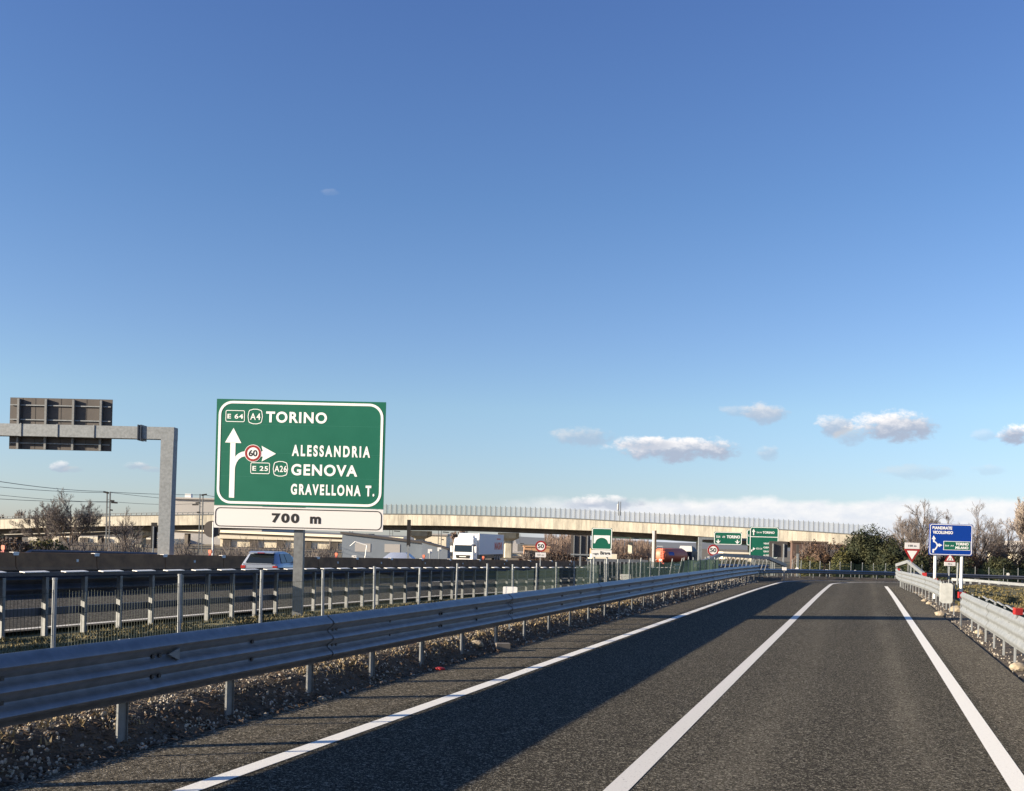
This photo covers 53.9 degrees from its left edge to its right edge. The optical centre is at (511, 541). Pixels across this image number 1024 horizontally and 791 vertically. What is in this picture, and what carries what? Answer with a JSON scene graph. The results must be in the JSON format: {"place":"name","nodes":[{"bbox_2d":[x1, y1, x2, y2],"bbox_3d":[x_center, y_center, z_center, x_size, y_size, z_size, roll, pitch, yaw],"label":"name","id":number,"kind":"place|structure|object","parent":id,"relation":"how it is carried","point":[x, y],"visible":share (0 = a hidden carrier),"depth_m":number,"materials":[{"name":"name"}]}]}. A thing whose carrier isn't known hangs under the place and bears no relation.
{"place":"outdoors","nodes":[
{"label":"outdoors","id":0,"kind":"place"},
{"bbox_2d":[0,600,638,752],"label":"dry grass","id":1,"kind":"structure","parent":0,"point":[82,722],"depth_m":13.47,"materials":[{"name":"brown plant"}]},
{"bbox_2d":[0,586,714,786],"bbox_3d":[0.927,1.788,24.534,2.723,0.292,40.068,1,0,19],"label":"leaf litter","id":2,"kind":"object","parent":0,"point":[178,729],"visible":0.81,"depth_m":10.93,"materials":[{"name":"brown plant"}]},
{"bbox_2d":[5,568,795,631],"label":"motorway","id":3,"kind":"structure","parent":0,"point":[100,616],"depth_m":28.84,"materials":[{"name":"grey asphalt"}]},
{"bbox_2d":[241,551,292,567],"bbox_3d":[-10.589,1.126,44.974,2.020,1.440,4.090,1,0,6],"label":"car","id":4,"kind":"object","parent":3,"relation":"on","point":[267,559],"visible":0.27,"depth_m":43.25,"materials":[{"name":"silver metal"}]},
{"bbox_2d":[6,590,533,630],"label":"motorway edge line","id":5,"kind":"object","parent":3,"relation":"on","point":[199,614],"visible":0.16,"depth_m":23.04,"materials":[{"name":"paint"}]},
{"bbox_2d":[0,552,662,569],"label":"concrete barrier","id":6,"kind":"object","parent":3,"relation":"on","point":[32,561],"visible":0.48,"depth_m":60.05,"materials":[{"name":"grey concrete"}]},
{"bbox_2d":[656,546,697,566],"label":"tanker lorry","id":7,"kind":"object","parent":3,"relation":"on","point":[665,555],"visible":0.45,"depth_m":149.93,"materials":[{"name":"orange"}]},
{"bbox_2d":[0,580,996,790],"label":"shoulder","id":8,"kind":"object","parent":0,"point":[144,769],"visible":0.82,"depth_m":10.31},
{"bbox_2d":[503,586,516,628],"bbox_3d":[-0.045,1.285,19.615,0.280,0.831,0.070,2,0,0],"label":"marker plate","id":9,"kind":"object","parent":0,"point":[506,590],"visible":0.67,"depth_m":19.58,"materials":[{"name":"white"}]},
{"bbox_2d":[0,534,1023,787],"bbox_3d":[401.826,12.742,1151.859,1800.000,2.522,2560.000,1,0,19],"label":"ground","id":10,"kind":"structure","parent":0,"point":[76,736],"depth_m":13.60,"materials":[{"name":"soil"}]},
{"bbox_2d":[0,537,33,551],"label":"thicket","id":11,"kind":"object","parent":10,"relation":"on","point":[16,545],"visible":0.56,"depth_m":83.68,"materials":[{"name":"brown"}]},
{"bbox_2d":[9,499,73,543],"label":"bare tree","id":12,"kind":"object","parent":10,"relation":"on","point":[37,521],"visible":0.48,"depth_m":94.70,"materials":[{"name":"brown plant"}]},
{"bbox_2d":[22,538,68,550],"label":"thicket","id":13,"kind":"object","parent":10,"relation":"on","point":[40,545],"visible":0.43,"depth_m":86.59,"materials":[{"name":"green"}]},
{"bbox_2d":[42,487,104,545],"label":"bare tree","id":14,"kind":"object","parent":10,"relation":"on","point":[88,521],"visible":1,"depth_m":91.72,"materials":[{"name":"brown plant"}]},
{"bbox_2d":[60,534,109,552],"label":"thicket","id":15,"kind":"object","parent":10,"relation":"on","point":[92,548],"visible":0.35,"depth_m":89.77,"materials":[{"name":"grey"}]},
{"bbox_2d":[0,423,177,554],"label":"sign gantry","id":16,"kind":"object","parent":10,"relation":"on","point":[167,437],"visible":0.95,"depth_m":59.76,"materials":[{"name":"metal"}]},
{"bbox_2d":[9,397,112,450],"bbox_3d":[-27.089,-7.062,60.420,6.231,3.100,0.230,1,0,2],"label":"gantry sign","id":17,"kind":"object","parent":16,"relation":"attached to","point":[60,411],"visible":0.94,"depth_m":60.49,"materials":[{"name":"black metal"}]},
{"bbox_2d":[27,550,156,554],"bbox_3d":[-26.206,1.475,62.792,8.420,1.879,0.878,1,0,-36],"label":"guard rail","id":18,"kind":"object","parent":10,"relation":"on","point":[71,551],"visible":0.26,"depth_m":62.45,"materials":[{"name":"metal"}]},
{"bbox_2d":[28,536,183,543],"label":"white hall","id":19,"kind":"structure","parent":10,"relation":"on","point":[148,540],"depth_m":300.00,"materials":[{"name":"grey"}]},
{"bbox_2d":[104,491,117,550],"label":"railway mast","id":20,"kind":"object","parent":10,"relation":"on","point":[110,509],"visible":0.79,"depth_m":149.92,"materials":[{"name":"grey"}]},
{"bbox_2d":[104,508,145,548],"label":"bare tree","id":21,"kind":"object","parent":10,"relation":"on","point":[124,531],"visible":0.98,"depth_m":97.68,"materials":[{"name":"brown plant"}]},
{"bbox_2d":[102,533,155,551],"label":"thicket","id":22,"kind":"object","parent":10,"relation":"on","point":[126,544],"visible":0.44,"depth_m":83.73,"materials":[{"name":"brown"}]},
{"bbox_2d":[151,523,156,551],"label":"road sign back","id":23,"kind":"object","parent":10,"relation":"on","point":[153,535],"visible":0.82,"depth_m":70.00,"materials":[{"name":"black"}]},
{"bbox_2d":[174,535,205,554],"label":"thicket","id":24,"kind":"object","parent":10,"relation":"on","point":[186,547],"visible":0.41,"depth_m":86.71,"materials":[{"name":"brown"}]},
{"bbox_2d":[192,494,206,552],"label":"railway mast","id":25,"kind":"object","parent":10,"relation":"on","point":[200,500],"visible":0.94,"depth_m":174.92,"materials":[{"name":"grey"}]},
{"bbox_2d":[4,530,402,545],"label":"viaduct","id":26,"kind":"object","parent":10,"relation":"on","point":[101,534],"visible":0.38,"depth_m":262.19,"materials":[{"name":"grey concrete"}]},
{"bbox_2d":[204,521,219,554],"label":"round sign back","id":27,"kind":"object","parent":10,"relation":"on","point":[211,530],"visible":0.74,"depth_m":70.00,"materials":[{"name":"white"}]},
{"bbox_2d":[208,542,241,555],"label":"thicket","id":28,"kind":"object","parent":10,"relation":"on","point":[224,552],"visible":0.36,"depth_m":89.97,"materials":[{"name":"brown"}]},
{"bbox_2d":[174,494,294,544],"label":"warehouse","id":29,"kind":"structure","parent":10,"relation":"on","point":[182,504],"depth_m":330.00,"materials":[{"name":"grey"}]},
{"bbox_2d":[0,596,481,653],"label":"grass","id":30,"kind":"structure","parent":10,"relation":"on","point":[249,620],"depth_m":19.33,"materials":[{"name":"brown plant"}]},
{"bbox_2d":[233,537,277,555],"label":"thicket","id":31,"kind":"object","parent":10,"relation":"on","point":[242,551],"visible":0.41,"depth_m":83.73,"materials":[{"name":"brown"}]},
{"bbox_2d":[218,535,341,549],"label":"industrial hall","id":32,"kind":"structure","parent":10,"relation":"on","point":[233,540],"depth_m":284.50,"materials":[{"name":"grey"}]},
{"bbox_2d":[272,537,311,556],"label":"thicket","id":33,"kind":"object","parent":10,"relation":"on","point":[286,550],"visible":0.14,"depth_m":86.79,"materials":[{"name":"brown"}]},
{"bbox_2d":[214,399,385,615],"bbox_3d":[-5.168,-0.611,24.517,4.130,5.627,0.277,2,0,2],"label":"direction sign","id":34,"kind":"object","parent":10,"relation":"on","point":[283,457],"visible":0.98,"depth_m":24.39,"materials":[{"name":"green metal"}]},
{"bbox_2d":[307,539,342,556],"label":"thicket","id":35,"kind":"object","parent":10,"relation":"on","point":[318,554],"visible":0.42,"depth_m":89.91,"materials":[{"name":"brown"}]},
{"bbox_2d":[0,566,674,638],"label":"guard rail","id":36,"kind":"object","parent":10,"relation":"on","point":[16,584],"visible":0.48,"depth_m":23.25,"materials":[{"name":"metal"}]},
{"bbox_2d":[0,557,718,652],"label":"wire fence","id":37,"kind":"object","parent":10,"relation":"on","point":[688,564],"visible":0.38,"depth_m":15.68,"materials":[{"name":"metal"}]},
{"bbox_2d":[0,565,758,743],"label":"guard rail","id":38,"kind":"object","parent":10,"relation":"on","point":[47,683],"visible":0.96,"depth_m":10.33,"materials":[{"name":"metal"}]},
{"bbox_2d":[340,532,431,558],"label":"grey warehouse","id":39,"kind":"structure","parent":10,"relation":"on","point":[380,546],"depth_m":170.00,"materials":[{"name":"grey metal"}]},
{"bbox_2d":[355,543,370,551],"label":"window","id":40,"kind":"structure","parent":39,"relation":"in","point":[359,547],"depth_m":169.94,"materials":[{"name":"grey"}]},
{"bbox_2d":[384,544,399,552],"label":"window","id":41,"kind":"structure","parent":39,"relation":"in","point":[388,547],"depth_m":169.94,"materials":[{"name":"grey"}]},
{"bbox_2d":[407,520,410,557],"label":"road sign back","id":42,"kind":"object","parent":10,"relation":"on","point":[408,532],"visible":0.68,"depth_m":90.00,"materials":[{"name":"black"}]},
{"bbox_2d":[414,534,450,547],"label":"cream block","id":43,"kind":"structure","parent":10,"relation":"on","point":[433,538],"depth_m":240.00,"materials":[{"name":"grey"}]},
{"bbox_2d":[421,541,449,558],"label":"grey shed","id":44,"kind":"structure","parent":10,"relation":"on","point":[444,551],"depth_m":165.00,"materials":[{"name":"metal"}]},
{"bbox_2d":[0,504,877,557],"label":"viaduct","id":45,"kind":"object","parent":10,"relation":"on","point":[430,523],"visible":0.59,"depth_m":212.68,"materials":[{"name":"concrete"}]},
{"bbox_2d":[495,643,509,651],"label":"concrete block","id":46,"kind":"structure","parent":10,"relation":"on","point":[503,646],"depth_m":17.52,"materials":[{"name":"concrete"}]},
{"bbox_2d":[520,547,534,559],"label":"thicket","id":47,"kind":"object","parent":10,"relation":"on","point":[527,555],"visible":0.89,"depth_m":110.04,"materials":[{"name":"brown plant"}]},
{"bbox_2d":[523,545,549,557],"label":"terracotta house","id":48,"kind":"structure","parent":10,"relation":"on","point":[528,548],"depth_m":230.00,"materials":[{"name":"brown"}]},
{"bbox_2d":[535,541,545,566],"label":"speed limit sign","id":49,"kind":"object","parent":10,"relation":"on","point":[540,546],"visible":0.99,"depth_m":99.99,"materials":[{"name":"white"}]},
{"bbox_2d":[538,550,572,560],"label":"thicket","id":50,"kind":"object","parent":10,"relation":"on","point":[560,556],"visible":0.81,"depth_m":174.09,"materials":[{"name":"brown"}]},
{"bbox_2d":[543,534,570,554],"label":"wood","id":51,"kind":"object","parent":10,"relation":"on","point":[560,546],"visible":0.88,"depth_m":269.56,"materials":[{"name":"brown"}]},
{"bbox_2d":[571,535,589,566],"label":"road sign back","id":52,"kind":"object","parent":10,"relation":"on","point":[580,546],"visible":0.94,"depth_m":100.00,"materials":[{"name":"metal"}]},
{"bbox_2d":[591,528,611,582],"bbox_3d":[4.072,0.904,46.044,0.933,3.087,0.117,2,0,0],"label":"bridge sign","id":53,"kind":"object","parent":10,"relation":"on","point":[601,544],"visible":0.98,"depth_m":45.99,"materials":[{"name":"white"}]},
{"bbox_2d":[588,548,616,558],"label":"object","id":54,"kind":"structure","parent":10,"relation":"on","point":[614,556],"depth_m":160.00,"materials":[{"name":"white concrete"}]},
{"bbox_2d":[586,558,647,582],"bbox_3d":[5.192,1.698,50.065,3.070,1.693,0.240,2,0,0],"label":"wire fence","id":55,"kind":"object","parent":10,"relation":"on","point":[610,567],"visible":0.37,"depth_m":49.98,"materials":[{"name":"metal"}]},
{"bbox_2d":[612,538,651,558],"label":"wood","id":56,"kind":"object","parent":10,"relation":"on","point":[642,547],"visible":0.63,"depth_m":267.17,"materials":[{"name":"brown"}]},
{"bbox_2d":[616,552,649,561],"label":"thicket","id":57,"kind":"object","parent":10,"relation":"on","point":[638,556],"visible":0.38,"depth_m":174.19,"materials":[{"name":"brown"}]},
{"bbox_2d":[652,530,656,566],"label":"white pole","id":58,"kind":"object","parent":10,"relation":"on","point":[654,534],"visible":0.64,"depth_m":69.96,"materials":[{"name":"white"}]},
{"bbox_2d":[612,537,789,559],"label":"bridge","id":59,"kind":"structure","parent":10,"relation":"on","point":[630,547],"depth_m":247.41,"materials":[{"name":"concrete"}]},
{"bbox_2d":[707,545,718,559],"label":"speed limit sign","id":60,"kind":"object","parent":10,"relation":"on","point":[712,550],"visible":0.55,"depth_m":77.99,"materials":[{"name":"white"}]},
{"bbox_2d":[698,537,746,560],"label":"sign gantry","id":61,"kind":"object","parent":10,"relation":"on","point":[700,539],"visible":0.61,"depth_m":104.80,"materials":[{"name":"metal"}]},
{"bbox_2d":[714,532,741,544],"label":"direction sign","id":62,"kind":"object","parent":61,"relation":"attached to","point":[727,538],"visible":1,"depth_m":104.49,"materials":[{"name":"green"}]},
{"bbox_2d":[675,553,786,578],"bbox_3d":[12.669,1.494,60.219,2.067,1.647,14.388,1,0,41],"label":"guard rail","id":63,"kind":"object","parent":10,"relation":"on","point":[755,557],"visible":0.27,"depth_m":61.91,"materials":[{"name":"metal"}]},
{"bbox_2d":[718,552,749,561],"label":"hall","id":64,"kind":"structure","parent":10,"relation":"on","point":[744,553],"depth_m":190.00,"materials":[{"name":"white"}]},
{"bbox_2d":[719,558,749,564],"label":"thicket","id":65,"kind":"object","parent":10,"relation":"on","point":[741,561],"visible":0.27,"depth_m":173.80,"materials":[{"name":"brown"}]},
{"bbox_2d":[749,527,778,575],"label":"direction sign","id":66,"kind":"object","parent":10,"relation":"on","point":[761,538],"visible":0.7,"depth_m":81.99,"materials":[{"name":"green"}]},
{"bbox_2d":[769,541,787,575],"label":"road sign back","id":67,"kind":"object","parent":10,"relation":"on","point":[777,548],"visible":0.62,"depth_m":73.00,"materials":[{"name":"metal"}]},
{"bbox_2d":[790,541,827,568],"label":"brown wall","id":68,"kind":"structure","parent":10,"relation":"on","point":[793,544],"depth_m":150.00,"materials":[{"name":"brown concrete"}]},
{"bbox_2d":[795,556,823,575],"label":"olive bush","id":69,"kind":"object","parent":10,"relation":"on","point":[812,561],"visible":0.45,"depth_m":103.39,"materials":[{"name":"green plant"}]},
{"bbox_2d":[791,539,836,576],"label":"thicket","id":70,"kind":"object","parent":10,"relation":"on","point":[802,552],"visible":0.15,"depth_m":115.71,"materials":[{"name":"brown"}]},
{"bbox_2d":[801,545,831,576],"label":"brown bush","id":71,"kind":"object","parent":10,"relation":"on","point":[824,557],"visible":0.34,"depth_m":109.36,"materials":[{"name":"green plant"}]},
{"bbox_2d":[819,538,846,575],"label":"thicket","id":72,"kind":"object","parent":10,"relation":"on","point":[831,548],"visible":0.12,"depth_m":115.84,"materials":[{"name":"plant"}]},
{"bbox_2d":[828,546,853,576],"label":"olive bush","id":73,"kind":"object","parent":10,"relation":"on","point":[844,559],"visible":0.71,"depth_m":105.58,"materials":[{"name":"green plant"}]},
{"bbox_2d":[836,523,895,577],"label":"evergreen bush","id":74,"kind":"object","parent":10,"relation":"on","point":[861,549],"visible":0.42,"depth_m":106.58,"materials":[{"name":"green plant"}]},
{"bbox_2d":[716,557,1023,581],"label":"fence","id":75,"kind":"object","parent":10,"relation":"on","point":[853,565],"visible":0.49,"depth_m":78.63,"materials":[{"name":"metal"}]},
{"bbox_2d":[749,569,1023,582],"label":"guard rail","id":76,"kind":"object","parent":10,"relation":"on","point":[828,572],"visible":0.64,"depth_m":76.35,"materials":[{"name":"metal"}]},
{"bbox_2d":[869,538,908,577],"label":"evergreen bush","id":77,"kind":"object","parent":10,"relation":"on","point":[890,555],"visible":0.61,"depth_m":103.19,"materials":[{"name":"green plant"}]},
{"bbox_2d":[904,543,919,572],"bbox_3d":[22.201,1.402,56.039,0.901,2.722,0.108,2,0,0],"label":"give way sign","id":78,"kind":"object","parent":10,"relation":"on","point":[912,550],"visible":0.98,"depth_m":55.99,"materials":[{"name":"red"}]},
{"bbox_2d":[901,550,931,572],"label":"evergreen bush","id":79,"kind":"object","parent":10,"relation":"on","point":[919,560],"visible":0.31,"depth_m":99.19,"materials":[{"name":"green plant"}]},
{"bbox_2d":[895,560,954,614],"bbox_3d":[18.618,1.865,45.988,1.012,1.874,31.577,1,0,18],"label":"guard rail","id":80,"kind":"object","parent":10,"relation":"on","point":[944,592],"visible":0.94,"depth_m":40.25,"materials":[{"name":"metal"}]},
{"bbox_2d":[919,548,940,577],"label":"brown bush","id":81,"kind":"object","parent":10,"relation":"on","point":[931,559],"visible":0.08,"depth_m":120.89,"materials":[{"name":"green plant"}]},
{"bbox_2d":[887,498,974,556],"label":"bare tree","id":82,"kind":"object","parent":10,"relation":"on","point":[905,532],"visible":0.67,"depth_m":116.79,"materials":[{"name":"brown plant"}]},
{"bbox_2d":[944,555,955,582],"bbox_3d":[26.048,1.830,60.040,0.659,2.426,0.116,2,0,0],"label":"warning sign","id":83,"kind":"object","parent":10,"relation":"on","point":[949,561],"visible":0.97,"depth_m":59.99,"materials":[{"name":"red"}]},
{"bbox_2d":[929,523,972,600],"bbox_3d":[18.249,1.172,42.160,1.797,3.846,0.359,2,0,0],"label":"direction sign","id":84,"kind":"object","parent":10,"relation":"on","point":[951,539],"visible":0.98,"depth_m":41.99,"materials":[{"name":"blue metal"}]},
{"bbox_2d":[936,555,976,579],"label":"evergreen bush","id":85,"kind":"object","parent":10,"relation":"on","point":[967,566],"visible":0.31,"depth_m":97.09,"materials":[{"name":"green plant"}]},
{"bbox_2d":[937,547,982,573],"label":"brown bush","id":86,"kind":"object","parent":10,"relation":"on","point":[977,563],"visible":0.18,"depth_m":120.57,"materials":[{"name":"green plant"}]},
{"bbox_2d":[926,502,1013,578],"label":"bare tree","id":87,"kind":"object","parent":10,"relation":"on","point":[998,540],"visible":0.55,"depth_m":121.07,"materials":[{"name":"brown plant"}]},
{"bbox_2d":[951,578,1023,586],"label":"guard rail","id":88,"kind":"object","parent":10,"relation":"on","point":[993,582],"visible":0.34,"depth_m":76.97,"materials":[{"name":"metal"}]},
{"bbox_2d":[960,592,1023,661],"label":"guard rail","id":89,"kind":"object","parent":10,"relation":"on","point":[1004,625],"visible":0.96,"depth_m":18.85,"materials":[{"name":"metal"}]},
{"bbox_2d":[1013,608,1023,618],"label":"warning lamp","id":90,"kind":"object","parent":89,"relation":"attached to","point":[1017,612],"visible":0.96,"depth_m":15.86,"materials":[{"name":"red"}]},
{"bbox_2d":[972,520,1021,559],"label":"bare tree","id":91,"kind":"object","parent":10,"relation":"on","point":[993,540],"visible":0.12,"depth_m":129.86,"materials":[{"name":"brown plant"}]},
{"bbox_2d":[974,517,1023,560],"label":"bare tree","id":92,"kind":"object","parent":10,"relation":"on","point":[1016,546],"visible":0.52,"depth_m":124.52,"materials":[{"name":"brown plant"}]},
{"bbox_2d":[976,555,1023,581],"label":"evergreen bush","id":93,"kind":"object","parent":10,"relation":"on","point":[998,564],"visible":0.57,"depth_m":97.30,"materials":[{"name":"green plant"}]},
{"bbox_2d":[980,544,1020,579],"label":"brown bush","id":94,"kind":"object","parent":10,"relation":"on","point":[1015,562],"visible":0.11,"depth_m":121.35,"materials":[{"name":"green plant"}]},
{"bbox_2d":[1009,497,1023,550],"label":"pale tree","id":95,"kind":"object","parent":10,"relation":"on","point":[1019,517],"visible":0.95,"depth_m":148.98,"materials":[{"name":"beige plant"}]},
{"bbox_2d":[1009,662,1023,670],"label":"rock","id":96,"kind":"object","parent":10,"relation":"on","point":[1017,666],"visible":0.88,"depth_m":16.71,"materials":[{"name":"stone"}]},
{"bbox_2d":[1011,549,1023,566],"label":"brown bush","id":97,"kind":"object","parent":10,"relation":"on","point":[1021,558],"visible":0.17,"depth_m":121.95,"materials":[{"name":"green plant"}]},
{"bbox_2d":[0,0,1023,547],"label":"sky","id":98,"kind":"structure","parent":0,"point":[733,262],"materials":[{"name":"blue"}]},
{"bbox_2d":[157,531,987,555],"bbox_3d":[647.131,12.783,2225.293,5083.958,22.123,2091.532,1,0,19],"label":"hills","id":99,"kind":"structure","parent":0,"point":[529,540],"depth_m":1900.00,"materials":[{"name":"vegetation"},{"name":"soil"}]},
{"bbox_2d":[145,581,1023,790],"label":"ramp road","id":100,"kind":"structure","parent":0,"point":[840,686],"depth_m":10.92,"materials":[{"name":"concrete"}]},
{"bbox_2d":[173,581,963,790],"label":"road edge line","id":101,"kind":"object","parent":100,"relation":"on","point":[223,777],"visible":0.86,"depth_m":10.42,"materials":[{"name":"paint"}]},
{"bbox_2d":[603,582,981,790],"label":"road lane line","id":102,"kind":"object","parent":100,"relation":"on","point":[630,776],"visible":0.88,"depth_m":10.93,"materials":[{"name":"paint"}]},
{"bbox_2d":[884,586,1023,790],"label":"road edge line","id":103,"kind":"object","parent":100,"relation":"on","point":[1009,770],"visible":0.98,"depth_m":11.50,"materials":[{"name":"paint"}]},
{"bbox_2d":[889,585,1023,759],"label":"shoulder","id":104,"kind":"object","parent":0,"point":[995,687],"visible":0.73,"depth_m":16.39},
{"bbox_2d":[953,584,1023,616],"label":"bank grass","id":105,"kind":"structure","parent":0,"point":[1004,600],"depth_m":59.40,"materials":[{"name":"plant"}]},
{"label":"far carriageway","id":106,"kind":"structure","parent":0,"visible":0},
{"bbox_2d":[383,552,415,558],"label":"car","id":107,"kind":"object","parent":106,"relation":"on","point":[396,555],"visible":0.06,"depth_m":96.09,"materials":[{"name":"white"}]},
{"bbox_2d":[450,533,503,559],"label":"lorry","id":108,"kind":"object","parent":106,"relation":"on","point":[475,546],"visible":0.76,"depth_m":124.45,"materials":[{"name":"white metal"}]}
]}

